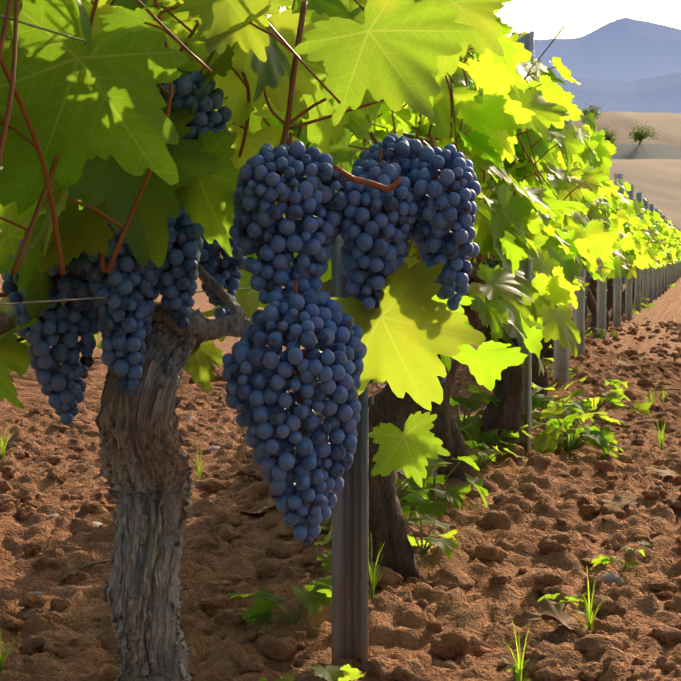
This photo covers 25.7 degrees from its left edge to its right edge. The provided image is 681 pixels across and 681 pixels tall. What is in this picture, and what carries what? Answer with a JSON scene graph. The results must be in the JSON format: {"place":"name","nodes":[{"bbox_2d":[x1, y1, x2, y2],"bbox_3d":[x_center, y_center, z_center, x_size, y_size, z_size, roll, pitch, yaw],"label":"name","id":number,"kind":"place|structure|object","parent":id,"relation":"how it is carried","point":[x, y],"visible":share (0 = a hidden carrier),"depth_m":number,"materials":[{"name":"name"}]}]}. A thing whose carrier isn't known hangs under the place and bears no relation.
{"place":"outdoors","nodes":[
{"label":"outdoors","id":0,"kind":"place"},
{"bbox_2d":[0,274,680,680],"bbox_3d":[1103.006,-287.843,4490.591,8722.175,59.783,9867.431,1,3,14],"label":"soil","id":1,"kind":"structure","parent":0,"point":[396,628],"depth_m":2.84,"materials":[{"name":"brown soil"}]},
{"bbox_2d":[0,0,511,680],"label":"vine","id":2,"kind":"object","parent":1,"relation":"on","point":[108,130],"depth_m":1.72,"materials":[{"name":"green plant"}]},
{"bbox_2d":[2,71,480,545],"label":"grape bunches","id":3,"kind":"object","parent":2,"relation":"hanging from","point":[253,366],"visible":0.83,"depth_m":1.70,"materials":[{"name":"blue food"}]},
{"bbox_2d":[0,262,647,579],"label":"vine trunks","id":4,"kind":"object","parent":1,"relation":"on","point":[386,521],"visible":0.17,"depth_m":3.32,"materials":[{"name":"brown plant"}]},
{"bbox_2d":[0,0,587,383],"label":"vine shoots","id":5,"kind":"object","parent":4,"relation":"on","point":[13,91],"visible":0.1,"depth_m":1.60,"materials":[{"name":"brown plant"}]},
{"bbox_2d":[0,0,366,376],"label":"vine leaves","id":6,"kind":"object","parent":5,"relation":"attached to","point":[225,26],"visible":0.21,"depth_m":1.65,"materials":[{"name":"green plant"}]},
{"bbox_2d":[0,0,610,437],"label":"grape stems","id":7,"kind":"object","parent":5,"relation":"attached to","point":[354,178],"visible":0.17,"depth_m":1.72,"materials":[{"name":"brown plant"}]},
{"bbox_2d":[203,0,618,390],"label":"vine leaves","id":8,"kind":"object","parent":5,"relation":"attached to","point":[499,108],"visible":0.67,"depth_m":2.94,"materials":[{"name":"plant"}]},
{"bbox_2d":[368,258,641,384],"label":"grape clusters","id":9,"kind":"object","parent":4,"relation":"on","point":[493,263],"depth_m":3.50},
{"bbox_2d":[0,381,671,680],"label":"grass tufts","id":10,"kind":"object","parent":1,"relation":"on","point":[590,620],"visible":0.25,"depth_m":2.27,"materials":[{"name":"green plant"}]},
{"bbox_2d":[0,352,675,628],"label":"dry leaves","id":11,"kind":"object","parent":1,"relation":"on","point":[550,610],"visible":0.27,"depth_m":3.17,"materials":[{"name":"brown plant"}]},
{"bbox_2d":[0,315,680,680],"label":"soil clods","id":12,"kind":"object","parent":1,"relation":"on","point":[285,645],"visible":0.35,"depth_m":2.64,"materials":[{"name":"brown soil"}]},
{"bbox_2d":[327,234,373,671],"bbox_3d":[0.018,0.258,2.157,0.071,0.870,0.027,1,4,22],"label":"trellis post","id":13,"kind":"object","parent":1,"relation":"on","point":[350,573],"visible":0.4,"depth_m":2.16,"materials":[{"name":"grey wood"}]},
{"bbox_2d":[35,353,670,604],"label":"ground stones","id":14,"kind":"object","parent":1,"relation":"on","point":[607,578],"visible":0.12,"depth_m":2.83,"materials":[{"name":"brown stone"}]},
{"bbox_2d":[73,389,680,680],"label":"twigs","id":15,"kind":"object","parent":1,"relation":"on","point":[309,676],"visible":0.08,"depth_m":2.80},
{"bbox_2d":[227,278,675,680],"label":"weeds","id":16,"kind":"object","parent":1,"relation":"on","point":[549,439],"depth_m":3.13,"materials":[{"name":"green plant"}]},
{"bbox_2d":[509,31,680,452],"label":"trellis posts","id":17,"kind":"object","parent":1,"relation":"on","point":[656,282],"visible":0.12,"depth_m":8.74,"materials":[{"name":"grey wood"}]},
{"bbox_2d":[0,14,471,305],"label":"trellis wires","id":18,"kind":"object","parent":17,"relation":"attached to","point":[78,39],"depth_m":1.53,"materials":[{"name":"grey metal"}]},
{"bbox_2d":[586,167,680,281],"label":"vine leaves","id":19,"kind":"object","parent":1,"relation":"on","point":[650,244],"visible":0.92,"depth_m":10.43,"materials":[{"name":"green plant"}]},
{"bbox_2d":[0,72,680,166],"bbox_3d":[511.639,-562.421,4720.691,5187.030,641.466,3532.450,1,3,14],"label":"mountain","id":20,"kind":"structure","parent":0,"point":[659,94],"depth_m":4893.76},
{"bbox_2d":[0,159,680,257],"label":"hill","id":21,"kind":"structure","parent":0,"point":[656,183],"depth_m":196.11,"materials":[{"name":"beige soil"}]},
{"bbox_2d":[0,111,680,169],"bbox_3d":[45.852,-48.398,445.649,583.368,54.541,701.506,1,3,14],"label":"hill","id":22,"kind":"structure","parent":0,"point":[668,125],"depth_m":481.24,"materials":[{"name":"beige soil"}]},
{"bbox_2d":[580,103,603,119],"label":"tree","id":23,"kind":"object","parent":22,"relation":"on","point":[585,111],"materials":[{"name":"green plant"}]},
{"bbox_2d":[267,0,680,39],"label":"sky","id":24,"kind":"structure","parent":0,"point":[579,18],"materials":[{"name":"white"}]},
{"bbox_2d":[534,17,680,80],"bbox_3d":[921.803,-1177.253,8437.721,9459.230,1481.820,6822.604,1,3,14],"label":"mountain","id":25,"kind":"structure","parent":0,"point":[625,49],"depth_m":8755.80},
{"bbox_2d":[611,144,680,159],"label":"hill","id":26,"kind":"structure","parent":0,"point":[643,151],"depth_m":297.81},
{"bbox_2d":[601,126,618,144],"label":"tree","id":27,"kind":"object","parent":26,"relation":"on","point":[611,134],"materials":[{"name":"green plant"}]},
{"bbox_2d":[628,121,659,144],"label":"tree","id":28,"kind":"object","parent":26,"relation":"on","point":[638,134],"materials":[{"name":"green plant"}]}
]}

